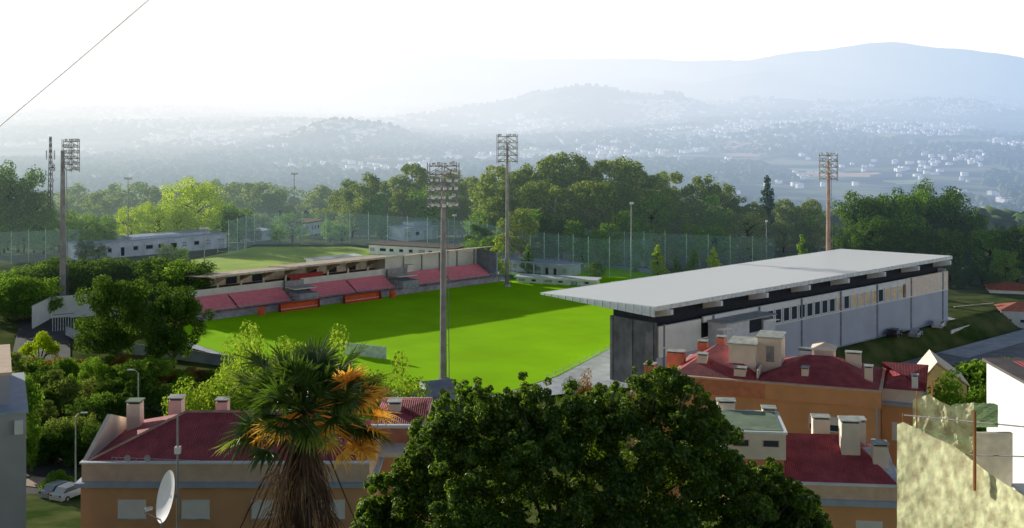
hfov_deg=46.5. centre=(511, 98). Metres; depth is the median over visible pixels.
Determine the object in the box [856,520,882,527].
window
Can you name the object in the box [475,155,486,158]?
distant house
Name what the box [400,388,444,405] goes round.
shed
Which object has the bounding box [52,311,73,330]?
gate frame
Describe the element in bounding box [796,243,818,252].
young tree
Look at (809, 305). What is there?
window
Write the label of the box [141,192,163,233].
hazy tree
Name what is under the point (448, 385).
shed
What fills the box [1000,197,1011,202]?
distant house
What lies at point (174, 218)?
yellow green tree
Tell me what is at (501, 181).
eucalyptus tree
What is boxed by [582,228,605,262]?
young tree
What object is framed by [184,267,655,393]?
pitch ground
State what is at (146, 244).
club building
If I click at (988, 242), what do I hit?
edge tree
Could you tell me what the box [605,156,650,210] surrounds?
eucalyptus tree
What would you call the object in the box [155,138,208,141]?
field
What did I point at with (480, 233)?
young tree
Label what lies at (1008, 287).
house
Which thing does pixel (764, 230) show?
eucalyptus tree
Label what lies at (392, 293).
booth
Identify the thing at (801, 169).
field
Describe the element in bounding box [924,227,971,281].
dark tree
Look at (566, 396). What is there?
verge shrub
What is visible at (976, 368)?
dark shrub
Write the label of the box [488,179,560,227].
eucalyptus tree
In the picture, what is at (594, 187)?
eucalyptus tree
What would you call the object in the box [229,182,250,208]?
hazy tree
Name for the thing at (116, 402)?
garden tree
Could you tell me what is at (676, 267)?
young conifer
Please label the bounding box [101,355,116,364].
red shrub
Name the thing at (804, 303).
window
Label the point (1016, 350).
road
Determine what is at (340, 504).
window
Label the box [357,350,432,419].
light green tree
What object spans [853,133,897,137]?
field
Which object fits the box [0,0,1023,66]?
sky
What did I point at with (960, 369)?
dark shrub
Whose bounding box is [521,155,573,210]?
eucalyptus tree
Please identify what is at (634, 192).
eucalyptus tree
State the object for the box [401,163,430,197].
eucalyptus tree
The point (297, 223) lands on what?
dark tree
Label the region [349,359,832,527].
broadleaf tree
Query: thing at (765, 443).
window
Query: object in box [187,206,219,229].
background tree
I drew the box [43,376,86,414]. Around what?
garden tree
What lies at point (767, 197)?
lone conifer
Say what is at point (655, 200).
eucalyptus tree
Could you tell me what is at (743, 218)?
eucalyptus tree
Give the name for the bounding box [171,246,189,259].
tree
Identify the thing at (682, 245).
young tree
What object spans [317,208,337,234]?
background tree
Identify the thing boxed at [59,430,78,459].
garden tree
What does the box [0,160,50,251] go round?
dark tree
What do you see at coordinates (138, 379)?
street lamp
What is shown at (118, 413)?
garden tree
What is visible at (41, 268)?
hedge tree
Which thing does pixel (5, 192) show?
dark tree
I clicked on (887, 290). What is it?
window
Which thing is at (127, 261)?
hedge tree
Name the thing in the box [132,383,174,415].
bank shrub
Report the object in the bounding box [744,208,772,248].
eucalyptus tree
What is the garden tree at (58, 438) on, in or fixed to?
on the ground at (872, 72)
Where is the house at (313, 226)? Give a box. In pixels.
[282,218,326,235]
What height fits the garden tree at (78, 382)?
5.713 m
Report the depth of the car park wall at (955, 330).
224.25 m
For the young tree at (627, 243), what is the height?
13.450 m
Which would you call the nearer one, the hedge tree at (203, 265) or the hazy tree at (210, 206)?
the hedge tree at (203, 265)
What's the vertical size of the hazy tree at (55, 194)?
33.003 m
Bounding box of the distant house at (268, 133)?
[264,131,273,134]
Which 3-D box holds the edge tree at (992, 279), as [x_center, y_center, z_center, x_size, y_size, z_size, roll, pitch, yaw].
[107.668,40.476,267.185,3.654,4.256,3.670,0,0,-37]
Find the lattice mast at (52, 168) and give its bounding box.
[46,137,55,251]
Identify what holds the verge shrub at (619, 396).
on the ground at (872, 72)
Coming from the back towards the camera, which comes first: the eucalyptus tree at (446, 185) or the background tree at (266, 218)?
the background tree at (266, 218)
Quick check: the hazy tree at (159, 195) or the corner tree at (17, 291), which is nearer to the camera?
the corner tree at (17, 291)
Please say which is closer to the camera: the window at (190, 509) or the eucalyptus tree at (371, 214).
the window at (190, 509)
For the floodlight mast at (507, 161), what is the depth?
266.64 m
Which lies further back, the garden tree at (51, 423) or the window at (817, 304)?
the window at (817, 304)
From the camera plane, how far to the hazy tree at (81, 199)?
527.67 m
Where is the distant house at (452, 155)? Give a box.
[445,154,458,158]
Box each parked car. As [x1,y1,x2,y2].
[38,479,74,498]
[49,482,80,501]
[886,328,901,337]
[908,328,922,337]
[932,319,945,328]
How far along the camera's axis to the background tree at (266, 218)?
406.68 m
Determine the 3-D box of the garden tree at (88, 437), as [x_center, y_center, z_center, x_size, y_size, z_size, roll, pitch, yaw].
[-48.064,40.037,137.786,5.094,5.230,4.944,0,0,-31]
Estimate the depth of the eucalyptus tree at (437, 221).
363.98 m
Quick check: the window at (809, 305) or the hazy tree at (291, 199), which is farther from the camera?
the hazy tree at (291, 199)
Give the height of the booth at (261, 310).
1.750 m
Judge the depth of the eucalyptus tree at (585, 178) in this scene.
347.96 m
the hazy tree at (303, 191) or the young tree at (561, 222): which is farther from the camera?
the hazy tree at (303, 191)
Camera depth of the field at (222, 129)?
3474.14 m
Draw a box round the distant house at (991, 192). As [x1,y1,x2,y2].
[987,189,996,194]
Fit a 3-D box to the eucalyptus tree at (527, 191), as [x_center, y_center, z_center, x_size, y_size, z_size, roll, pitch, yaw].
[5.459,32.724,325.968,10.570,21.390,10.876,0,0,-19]
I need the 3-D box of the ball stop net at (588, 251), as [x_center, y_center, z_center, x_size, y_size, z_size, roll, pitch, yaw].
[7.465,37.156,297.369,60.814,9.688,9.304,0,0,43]
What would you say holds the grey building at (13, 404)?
on the ground at (872, 72)
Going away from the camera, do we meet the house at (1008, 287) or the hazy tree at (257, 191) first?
the house at (1008, 287)
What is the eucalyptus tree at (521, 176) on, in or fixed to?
on the ground at (872, 72)
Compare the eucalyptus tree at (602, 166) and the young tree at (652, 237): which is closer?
the young tree at (652, 237)
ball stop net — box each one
[11,228,45,262]
[228,212,427,254]
[487,224,630,276]
[567,231,752,265]
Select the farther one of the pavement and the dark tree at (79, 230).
the dark tree at (79, 230)
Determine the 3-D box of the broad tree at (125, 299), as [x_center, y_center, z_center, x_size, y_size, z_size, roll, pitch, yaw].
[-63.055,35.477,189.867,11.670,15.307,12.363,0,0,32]
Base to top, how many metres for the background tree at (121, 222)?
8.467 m
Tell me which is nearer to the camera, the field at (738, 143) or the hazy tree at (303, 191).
the hazy tree at (303, 191)
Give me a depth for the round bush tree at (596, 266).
274.58 m
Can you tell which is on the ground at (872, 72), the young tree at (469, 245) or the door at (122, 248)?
the young tree at (469, 245)
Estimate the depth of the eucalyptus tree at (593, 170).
350.45 m
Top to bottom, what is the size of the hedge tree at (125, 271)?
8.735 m
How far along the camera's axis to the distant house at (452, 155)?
2397.58 m
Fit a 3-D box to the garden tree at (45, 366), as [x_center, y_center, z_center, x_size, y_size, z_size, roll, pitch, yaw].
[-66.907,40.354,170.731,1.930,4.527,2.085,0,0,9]
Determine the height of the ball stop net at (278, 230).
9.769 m
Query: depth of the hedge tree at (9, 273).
238.59 m
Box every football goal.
[217,242,244,251]
[342,343,386,358]
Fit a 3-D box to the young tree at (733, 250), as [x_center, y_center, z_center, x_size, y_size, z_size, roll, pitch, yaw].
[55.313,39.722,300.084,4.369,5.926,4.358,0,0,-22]
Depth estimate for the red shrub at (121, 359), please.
182.06 m
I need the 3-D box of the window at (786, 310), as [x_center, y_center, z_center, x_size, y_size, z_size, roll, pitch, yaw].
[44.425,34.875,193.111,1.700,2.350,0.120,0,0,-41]
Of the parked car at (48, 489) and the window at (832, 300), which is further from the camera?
the window at (832, 300)
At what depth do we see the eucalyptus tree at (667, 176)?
353.23 m
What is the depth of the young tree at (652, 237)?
300.56 m
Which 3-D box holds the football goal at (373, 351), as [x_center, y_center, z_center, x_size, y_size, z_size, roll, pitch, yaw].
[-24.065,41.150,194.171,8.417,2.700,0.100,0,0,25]
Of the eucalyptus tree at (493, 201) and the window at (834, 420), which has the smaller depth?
the window at (834, 420)
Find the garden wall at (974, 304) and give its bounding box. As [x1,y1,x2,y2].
[954,303,992,306]
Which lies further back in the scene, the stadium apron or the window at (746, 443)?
the stadium apron
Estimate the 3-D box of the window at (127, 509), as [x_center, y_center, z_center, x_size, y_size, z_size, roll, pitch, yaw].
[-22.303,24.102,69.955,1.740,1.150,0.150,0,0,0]
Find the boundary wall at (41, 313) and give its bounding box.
[32,294,117,327]
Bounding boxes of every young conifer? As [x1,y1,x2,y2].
[477,240,486,249]
[490,236,512,274]
[519,244,537,271]
[632,261,639,271]
[648,244,670,274]
[670,255,681,272]
[683,248,702,271]
[706,247,722,267]
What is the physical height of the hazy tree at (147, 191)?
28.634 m
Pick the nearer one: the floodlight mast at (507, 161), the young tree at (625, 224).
the floodlight mast at (507, 161)
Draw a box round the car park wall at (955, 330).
[950,325,968,333]
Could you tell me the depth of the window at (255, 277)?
246.36 m
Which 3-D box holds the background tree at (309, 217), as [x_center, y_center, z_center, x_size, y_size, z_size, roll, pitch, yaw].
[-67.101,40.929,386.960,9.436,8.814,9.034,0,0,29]
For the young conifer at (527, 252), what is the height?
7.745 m
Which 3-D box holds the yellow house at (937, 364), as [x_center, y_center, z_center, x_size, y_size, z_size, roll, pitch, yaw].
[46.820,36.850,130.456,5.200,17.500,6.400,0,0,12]
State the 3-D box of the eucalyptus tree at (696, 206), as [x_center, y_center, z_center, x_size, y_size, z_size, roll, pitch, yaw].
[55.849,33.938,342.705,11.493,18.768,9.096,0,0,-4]
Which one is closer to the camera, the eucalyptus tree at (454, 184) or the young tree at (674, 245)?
the young tree at (674, 245)
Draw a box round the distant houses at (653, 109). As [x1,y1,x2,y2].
[0,98,1023,193]
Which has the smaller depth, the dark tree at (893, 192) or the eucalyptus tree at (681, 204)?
the dark tree at (893, 192)
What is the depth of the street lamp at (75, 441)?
126.93 m
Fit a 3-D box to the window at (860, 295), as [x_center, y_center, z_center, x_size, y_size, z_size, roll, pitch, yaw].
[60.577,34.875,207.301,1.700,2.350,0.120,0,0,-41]
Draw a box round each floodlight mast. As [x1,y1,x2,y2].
[59,139,79,295]
[427,161,458,379]
[497,134,517,286]
[819,152,837,250]
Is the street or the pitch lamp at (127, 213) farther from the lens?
the pitch lamp at (127, 213)
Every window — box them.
[117,500,146,519]
[180,500,209,519]
[226,276,236,283]
[250,500,278,519]
[252,273,261,280]
[317,500,345,519]
[329,267,336,272]
[346,264,355,270]
[732,439,749,446]
[762,440,779,447]
[775,308,781,323]
[783,306,789,321]
[791,305,797,320]
[799,303,804,318]
[807,302,812,316]
[808,415,837,432]
[814,300,820,315]
[822,299,827,313]
[829,298,834,312]
[837,297,839,310]
[844,295,849,309]
[851,294,856,307]
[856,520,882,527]
[858,292,863,306]
[865,291,869,304]
[872,290,876,303]
[878,288,883,302]
[885,287,889,300]
[891,286,896,299]
[891,422,908,440]
[898,285,902,298]
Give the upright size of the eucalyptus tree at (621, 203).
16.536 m
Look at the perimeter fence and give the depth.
191.81 m
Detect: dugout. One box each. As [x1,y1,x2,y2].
[278,298,319,311]
[343,291,381,303]
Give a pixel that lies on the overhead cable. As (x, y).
(74, 63)
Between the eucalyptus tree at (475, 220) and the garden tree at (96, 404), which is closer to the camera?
the garden tree at (96, 404)
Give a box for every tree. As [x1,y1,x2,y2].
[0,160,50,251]
[0,166,30,244]
[0,206,26,252]
[0,229,15,254]
[0,265,33,277]
[0,270,21,295]
[0,274,26,319]
[0,277,46,318]
[0,293,12,316]
[1,180,24,249]
[5,228,36,252]
[6,188,55,252]
[11,352,30,374]
[14,275,63,316]
[21,216,59,253]
[24,371,44,462]
[26,256,83,295]
[26,371,48,405]
[26,422,41,473]
[28,270,58,295]
[33,255,75,280]
[33,364,65,386]
[34,399,58,428]
[35,425,54,465]
[36,424,77,463]
[36,426,56,459]
[38,377,76,416]
[39,364,48,385]
[40,207,78,251]
[40,369,65,387]
[43,197,59,230]
[43,374,59,395]
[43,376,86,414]
[43,389,56,419]
[44,416,76,456]
[46,265,83,295]
[53,192,65,205]
[55,194,74,219]
[56,223,83,245]
[57,373,81,406]
[58,183,89,220]
[58,195,83,230]
[58,437,90,466]
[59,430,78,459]
[62,394,116,430]
[66,257,113,295]
[68,211,101,239]
[71,360,91,383]
[71,413,99,436]
[72,239,96,260]
[73,195,91,229]
[73,274,155,355]
[74,421,100,460]
[77,214,120,240]
[77,356,107,392]
[77,376,102,405]
[79,189,113,224]
[86,194,117,228]
[88,267,123,292]
[89,243,111,261]
[89,390,116,422]
[92,230,117,239]
[92,367,122,390]
[94,393,115,418]
[96,255,136,279]
[96,376,127,400]
[98,377,122,394]
[99,364,120,380]
[101,196,129,234]
[104,181,126,205]
[104,359,149,391]
[105,259,140,284]
[109,392,132,414]
[113,188,137,234]
[113,204,151,235]
[113,264,139,278]
[114,213,130,234]
[114,397,128,416]
[115,368,139,398]
[122,372,141,395]
[123,379,139,397]
[124,181,160,206]
[128,271,158,304]
[131,256,177,298]
[133,185,160,219]
[133,257,176,294]
[137,262,190,297]
[140,199,179,232]
[140,281,215,369]
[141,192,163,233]
[142,189,175,209]
[149,258,214,297]
[154,188,180,207]
[154,207,197,232]
[155,244,175,259]
[159,175,226,230]
[161,260,216,293]
[161,372,252,415]
[169,187,201,209]
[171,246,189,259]
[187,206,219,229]
[191,362,256,409]
[197,186,225,211]
[198,319,293,409]
[205,201,244,231]
[207,178,232,195]
[218,193,238,205]
[220,206,258,240]
[221,183,247,208]
[227,224,248,243]
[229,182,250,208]
[236,207,251,226]
[239,182,266,213]
[239,211,261,227]
[242,182,274,214]
[246,227,262,240]
[246,341,316,399]
[253,213,270,227]
[261,190,297,216]
[263,218,274,228]
[266,184,287,200]
[267,218,281,232]
[268,222,291,244]
[273,185,306,214]
[273,212,293,230]
[277,211,305,242]
[278,323,353,407]
[288,196,307,213]
[293,197,313,212]
[295,189,315,210]
[295,226,309,241]
[297,212,314,218]
[301,184,331,214]
[310,187,332,213]
[313,209,334,236]
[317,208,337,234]
[320,218,340,241]
[321,206,343,230]
[328,189,344,223]
[328,189,354,236]
[331,222,353,242]
[333,194,370,237]
[337,179,362,235]
[348,172,382,236]
[349,201,374,237]
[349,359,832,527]
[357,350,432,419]
[359,198,382,237]
[370,192,396,237]
[374,223,388,238]
[377,180,397,236]
[378,210,400,232]
[381,174,418,223]
[385,190,413,224]
[397,163,440,220]
[399,187,428,221]
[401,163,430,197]
[405,184,459,231]
[414,203,432,223]
[431,177,456,236]
[434,201,457,233]
[442,168,469,235]
[448,195,474,237]
[449,180,476,237]
[453,176,477,207]
[461,210,499,240]
[461,238,488,247]
[463,208,472,234]
[463,224,492,245]
[467,164,505,222]
[467,179,490,224]
[474,185,503,237]
[479,235,495,250]
[483,184,514,249]
[485,173,516,202]
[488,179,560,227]
[489,228,511,258]
[494,208,540,256]
[496,198,518,219]
[504,163,532,201]
[511,212,541,257]
[515,180,546,219]
[517,209,552,253]
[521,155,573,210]
[531,212,559,258]
[534,219,565,259]
[535,180,557,217]
[535,185,576,255]
[545,198,590,220]
[546,215,584,258]
[548,151,569,209]
[550,152,594,220]
[554,220,591,261]
[560,179,603,243]
[562,180,614,247]
[567,172,593,197]
[571,229,593,264]
[575,221,592,246]
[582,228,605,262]
[584,225,609,262]
[584,261,604,280]
[587,165,604,178]
[587,180,623,237]
[588,159,611,183]
[593,159,629,219]
[595,223,623,265]
[596,215,633,264]
[598,177,639,224]
[603,210,639,254]
[604,215,657,259]
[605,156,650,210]
[612,160,651,205]
[612,198,636,240]
[621,187,658,252]
[625,170,657,204]
[625,194,657,238]
[627,189,677,236]
[628,231,654,266]
[642,228,669,260]
[648,171,689,242]
[652,171,670,237]
[654,227,676,266]
[657,188,695,234]
[670,240,683,260]
[673,224,708,260]
[680,183,701,214]
[682,174,721,232]
[687,234,710,265]
[688,184,725,229]
[692,227,739,261]
[695,225,733,257]
[696,194,734,232]
[716,182,742,235]
[723,196,749,245]
[723,245,739,264]
[729,210,769,253]
[737,239,765,262]
[743,201,759,232]
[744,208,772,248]
[752,204,774,236]
[753,224,769,249]
[762,244,770,259]
[768,222,798,252]
[769,202,783,231]
[769,228,784,249]
[775,198,794,240]
[787,206,804,244]
[790,221,812,250]
[794,199,825,238]
[796,234,807,254]
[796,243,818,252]
[802,214,821,251]
[806,199,823,226]
[806,220,825,251]
[830,189,895,251]
[831,223,872,249]
[848,215,900,251]
[856,187,921,250]
[878,188,945,253]
[889,223,939,254]
[908,178,965,254]
[922,190,987,265]
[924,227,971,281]
[927,368,986,431]
[948,210,997,269]
[966,228,1015,271]
[985,270,1002,283]
[987,224,1023,282]
[987,246,1023,282]
[1013,240,1023,273]
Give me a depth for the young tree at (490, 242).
298.52 m
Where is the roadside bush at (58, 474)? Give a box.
[37,469,76,489]
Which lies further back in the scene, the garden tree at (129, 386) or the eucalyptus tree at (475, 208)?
the eucalyptus tree at (475, 208)
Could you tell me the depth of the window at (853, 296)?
205.89 m
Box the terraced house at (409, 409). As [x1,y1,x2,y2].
[371,397,432,522]
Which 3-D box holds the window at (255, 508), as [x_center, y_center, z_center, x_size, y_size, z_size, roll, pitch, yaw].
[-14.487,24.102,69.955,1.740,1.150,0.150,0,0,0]
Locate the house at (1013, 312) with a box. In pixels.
[994,302,1023,328]
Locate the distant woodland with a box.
[0,83,1023,235]
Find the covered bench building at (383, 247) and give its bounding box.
[365,240,465,254]
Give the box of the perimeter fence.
[65,325,270,368]
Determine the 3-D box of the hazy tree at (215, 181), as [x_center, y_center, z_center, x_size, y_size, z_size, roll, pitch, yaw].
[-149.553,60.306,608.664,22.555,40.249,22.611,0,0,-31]
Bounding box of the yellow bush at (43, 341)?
[18,331,60,359]
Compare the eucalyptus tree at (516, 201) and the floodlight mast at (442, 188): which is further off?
the eucalyptus tree at (516, 201)
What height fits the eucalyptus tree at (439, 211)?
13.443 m
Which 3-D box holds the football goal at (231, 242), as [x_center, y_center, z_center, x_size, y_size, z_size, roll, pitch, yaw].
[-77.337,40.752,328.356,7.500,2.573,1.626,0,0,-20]
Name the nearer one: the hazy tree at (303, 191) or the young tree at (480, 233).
the young tree at (480, 233)
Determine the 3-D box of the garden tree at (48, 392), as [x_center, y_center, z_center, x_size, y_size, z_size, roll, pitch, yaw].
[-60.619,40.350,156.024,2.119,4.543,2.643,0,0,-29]
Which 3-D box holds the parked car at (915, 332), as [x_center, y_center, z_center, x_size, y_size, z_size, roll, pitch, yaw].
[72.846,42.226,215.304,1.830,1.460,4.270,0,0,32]
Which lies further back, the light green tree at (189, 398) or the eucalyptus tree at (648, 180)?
the eucalyptus tree at (648, 180)
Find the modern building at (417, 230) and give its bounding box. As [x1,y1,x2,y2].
[388,220,439,240]
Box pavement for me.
[26,476,44,486]
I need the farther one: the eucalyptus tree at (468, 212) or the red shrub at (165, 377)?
the eucalyptus tree at (468, 212)
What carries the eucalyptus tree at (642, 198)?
on the ground at (872, 72)
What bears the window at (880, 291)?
in the covered grandstand at (838, 297)
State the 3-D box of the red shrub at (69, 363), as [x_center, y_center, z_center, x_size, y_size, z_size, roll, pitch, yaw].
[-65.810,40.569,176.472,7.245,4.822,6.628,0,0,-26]
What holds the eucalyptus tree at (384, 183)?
on the ground at (872, 72)
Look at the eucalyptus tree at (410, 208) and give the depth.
370.24 m
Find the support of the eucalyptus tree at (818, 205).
on the ground at (872, 72)
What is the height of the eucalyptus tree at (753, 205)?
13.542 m
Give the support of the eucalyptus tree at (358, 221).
on the ground at (872, 72)
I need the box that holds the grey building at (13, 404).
[0,344,27,527]
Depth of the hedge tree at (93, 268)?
238.85 m
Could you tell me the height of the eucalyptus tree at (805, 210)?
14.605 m
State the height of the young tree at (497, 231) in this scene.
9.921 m
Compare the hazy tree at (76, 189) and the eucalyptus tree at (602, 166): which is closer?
the eucalyptus tree at (602, 166)
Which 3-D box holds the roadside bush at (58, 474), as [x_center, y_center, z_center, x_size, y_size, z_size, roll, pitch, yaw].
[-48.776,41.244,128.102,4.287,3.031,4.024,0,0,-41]
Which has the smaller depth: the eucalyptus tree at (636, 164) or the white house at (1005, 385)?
the white house at (1005, 385)
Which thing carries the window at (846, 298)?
in the covered grandstand at (838, 297)
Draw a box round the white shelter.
[304,254,363,261]
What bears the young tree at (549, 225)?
on the ground at (872, 72)
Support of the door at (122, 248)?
in the club building at (146, 244)
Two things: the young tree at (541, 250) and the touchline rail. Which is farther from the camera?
the young tree at (541, 250)
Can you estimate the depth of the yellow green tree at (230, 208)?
356.23 m
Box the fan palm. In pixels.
[209,333,399,527]
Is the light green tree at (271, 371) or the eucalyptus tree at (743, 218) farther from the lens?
the eucalyptus tree at (743, 218)
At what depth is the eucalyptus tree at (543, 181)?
333.81 m
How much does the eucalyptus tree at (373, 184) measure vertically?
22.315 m
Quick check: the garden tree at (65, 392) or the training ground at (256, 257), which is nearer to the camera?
the garden tree at (65, 392)
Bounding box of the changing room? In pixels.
[240,228,270,241]
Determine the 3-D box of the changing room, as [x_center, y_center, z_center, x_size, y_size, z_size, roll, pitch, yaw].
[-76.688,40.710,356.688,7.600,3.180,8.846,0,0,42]
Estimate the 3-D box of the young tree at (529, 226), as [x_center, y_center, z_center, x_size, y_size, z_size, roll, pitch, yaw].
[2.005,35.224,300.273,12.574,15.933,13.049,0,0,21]
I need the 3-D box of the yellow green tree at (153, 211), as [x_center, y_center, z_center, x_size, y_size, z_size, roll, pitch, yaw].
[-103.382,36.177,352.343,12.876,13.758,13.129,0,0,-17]
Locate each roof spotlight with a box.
[124,455,130,461]
[144,455,149,461]
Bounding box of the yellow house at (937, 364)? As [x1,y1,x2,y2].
[917,350,969,402]
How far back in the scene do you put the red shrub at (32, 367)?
176.10 m
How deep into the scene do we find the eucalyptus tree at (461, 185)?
379.45 m
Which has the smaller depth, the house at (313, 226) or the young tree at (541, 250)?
the young tree at (541, 250)
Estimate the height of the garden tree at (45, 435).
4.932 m
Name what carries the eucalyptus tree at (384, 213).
on the ground at (872, 72)
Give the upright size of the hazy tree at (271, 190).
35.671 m
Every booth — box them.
[257,306,264,315]
[389,289,395,297]
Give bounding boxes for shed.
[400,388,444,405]
[419,379,454,392]
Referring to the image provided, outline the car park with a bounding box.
[938,329,1023,357]
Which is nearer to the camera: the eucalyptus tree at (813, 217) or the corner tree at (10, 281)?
the corner tree at (10, 281)
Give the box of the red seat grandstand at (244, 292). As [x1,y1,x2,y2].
[178,246,498,321]
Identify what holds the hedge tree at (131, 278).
on the ground at (872, 72)
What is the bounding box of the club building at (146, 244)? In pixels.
[66,229,229,259]
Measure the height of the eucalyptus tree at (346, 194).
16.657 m
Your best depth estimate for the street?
204.46 m
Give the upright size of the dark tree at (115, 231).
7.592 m
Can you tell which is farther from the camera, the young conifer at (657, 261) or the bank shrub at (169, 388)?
the young conifer at (657, 261)
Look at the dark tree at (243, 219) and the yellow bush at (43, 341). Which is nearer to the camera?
the yellow bush at (43, 341)
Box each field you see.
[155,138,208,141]
[207,127,245,130]
[277,120,344,139]
[364,156,404,158]
[518,150,552,153]
[578,122,617,126]
[658,131,696,136]
[712,138,765,149]
[721,152,767,156]
[788,168,831,170]
[795,172,880,176]
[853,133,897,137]
[883,180,932,183]
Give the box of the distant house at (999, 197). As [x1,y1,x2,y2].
[996,195,1011,201]
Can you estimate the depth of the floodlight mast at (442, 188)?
177.09 m
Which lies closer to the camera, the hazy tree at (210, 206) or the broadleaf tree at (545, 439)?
the broadleaf tree at (545, 439)
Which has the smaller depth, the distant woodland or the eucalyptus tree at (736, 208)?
the eucalyptus tree at (736, 208)
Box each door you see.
[121,247,124,255]
[217,239,223,246]
[432,230,435,237]
[766,346,773,361]
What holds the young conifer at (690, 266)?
on the ground at (872, 72)
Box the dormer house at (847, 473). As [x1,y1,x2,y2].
[716,397,896,527]
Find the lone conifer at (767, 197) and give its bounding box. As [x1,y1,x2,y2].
[753,175,782,236]
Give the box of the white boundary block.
[513,273,601,285]
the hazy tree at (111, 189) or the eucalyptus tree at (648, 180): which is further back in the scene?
the hazy tree at (111, 189)
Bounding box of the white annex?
[1011,483,1023,495]
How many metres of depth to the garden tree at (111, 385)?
161.46 m
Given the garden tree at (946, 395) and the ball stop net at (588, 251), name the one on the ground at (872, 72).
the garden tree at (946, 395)
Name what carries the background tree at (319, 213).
on the ground at (872, 72)
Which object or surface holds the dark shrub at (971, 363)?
on the ground at (872, 72)
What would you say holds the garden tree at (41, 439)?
on the ground at (872, 72)
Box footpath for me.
[144,403,165,411]
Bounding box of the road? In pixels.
[882,329,1023,367]
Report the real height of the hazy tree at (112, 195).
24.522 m
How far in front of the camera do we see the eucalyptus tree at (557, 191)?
319.40 m
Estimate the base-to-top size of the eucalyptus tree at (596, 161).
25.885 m
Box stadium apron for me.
[149,260,954,398]
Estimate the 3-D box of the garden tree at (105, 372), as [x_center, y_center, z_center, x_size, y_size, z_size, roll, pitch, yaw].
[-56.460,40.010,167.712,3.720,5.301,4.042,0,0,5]
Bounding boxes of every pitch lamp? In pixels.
[124,177,131,239]
[200,227,208,260]
[290,173,297,242]
[453,214,456,246]
[629,202,633,274]
[765,220,767,258]
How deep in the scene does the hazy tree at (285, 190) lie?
568.30 m
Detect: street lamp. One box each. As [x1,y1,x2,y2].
[75,412,87,481]
[127,369,138,397]
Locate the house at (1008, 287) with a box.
[984,282,1023,293]
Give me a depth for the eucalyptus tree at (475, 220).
329.40 m
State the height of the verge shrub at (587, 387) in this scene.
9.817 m
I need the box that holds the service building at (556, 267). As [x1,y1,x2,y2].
[501,256,582,275]
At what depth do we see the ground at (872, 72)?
7076.01 m
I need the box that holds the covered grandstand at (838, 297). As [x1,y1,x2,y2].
[540,249,951,382]
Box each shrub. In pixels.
[11,356,43,374]
[34,355,76,382]
[51,357,80,381]
[77,356,109,374]
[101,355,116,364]
[109,353,137,369]
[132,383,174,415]
[133,362,175,386]
[140,355,196,389]
[148,383,177,404]
[178,366,203,380]
[190,370,213,380]
[203,369,222,380]
[555,376,583,427]
[569,368,608,415]
[602,381,625,416]
[951,365,982,380]
[953,360,984,375]
[954,367,984,402]
[959,359,986,399]
[961,360,986,394]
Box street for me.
[13,317,70,493]
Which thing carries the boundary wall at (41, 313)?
on the ground at (872, 72)
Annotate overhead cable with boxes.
[0,0,148,125]
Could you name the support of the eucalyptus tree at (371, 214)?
on the ground at (872, 72)
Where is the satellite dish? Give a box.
[144,416,180,527]
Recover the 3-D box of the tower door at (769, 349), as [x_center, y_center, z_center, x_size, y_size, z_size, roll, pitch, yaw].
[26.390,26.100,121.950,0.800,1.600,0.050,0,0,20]
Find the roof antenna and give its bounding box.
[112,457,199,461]
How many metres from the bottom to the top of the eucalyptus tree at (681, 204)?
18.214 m
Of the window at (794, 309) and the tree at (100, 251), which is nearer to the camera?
the window at (794, 309)
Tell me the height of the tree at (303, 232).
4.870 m
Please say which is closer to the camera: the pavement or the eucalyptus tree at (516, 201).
the pavement
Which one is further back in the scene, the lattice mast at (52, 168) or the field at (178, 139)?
the field at (178, 139)
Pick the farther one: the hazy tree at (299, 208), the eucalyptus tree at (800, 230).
the hazy tree at (299, 208)
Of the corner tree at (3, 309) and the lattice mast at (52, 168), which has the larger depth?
the lattice mast at (52, 168)
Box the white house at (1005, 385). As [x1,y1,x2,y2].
[982,358,1023,489]
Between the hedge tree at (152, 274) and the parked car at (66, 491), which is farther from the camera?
the hedge tree at (152, 274)
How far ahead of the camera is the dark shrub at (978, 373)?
159.57 m
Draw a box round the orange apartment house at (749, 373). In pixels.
[630,330,928,503]
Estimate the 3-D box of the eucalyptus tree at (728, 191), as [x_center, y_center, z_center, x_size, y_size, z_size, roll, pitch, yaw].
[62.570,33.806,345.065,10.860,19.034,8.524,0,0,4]
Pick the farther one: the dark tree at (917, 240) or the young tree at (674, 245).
the young tree at (674, 245)
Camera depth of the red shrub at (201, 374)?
179.18 m
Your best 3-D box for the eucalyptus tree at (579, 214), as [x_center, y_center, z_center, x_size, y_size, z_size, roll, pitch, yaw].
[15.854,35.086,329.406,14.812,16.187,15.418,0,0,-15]
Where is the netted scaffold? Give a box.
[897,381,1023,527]
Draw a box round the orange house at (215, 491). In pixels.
[74,394,383,527]
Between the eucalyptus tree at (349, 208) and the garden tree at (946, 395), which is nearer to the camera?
the garden tree at (946, 395)
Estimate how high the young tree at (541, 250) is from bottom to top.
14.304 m
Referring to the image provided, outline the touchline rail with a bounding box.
[546,349,599,376]
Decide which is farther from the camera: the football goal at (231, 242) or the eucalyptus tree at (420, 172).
the eucalyptus tree at (420, 172)
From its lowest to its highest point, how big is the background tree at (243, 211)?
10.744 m
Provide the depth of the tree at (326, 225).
351.15 m
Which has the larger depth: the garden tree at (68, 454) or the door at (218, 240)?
the door at (218, 240)
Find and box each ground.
[0,42,1023,527]
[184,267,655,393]
[191,247,380,272]
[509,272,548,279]
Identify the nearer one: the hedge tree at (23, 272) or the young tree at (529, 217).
the hedge tree at (23, 272)
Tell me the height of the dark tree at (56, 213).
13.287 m
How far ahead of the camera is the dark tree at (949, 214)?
288.63 m
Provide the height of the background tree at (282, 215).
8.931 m

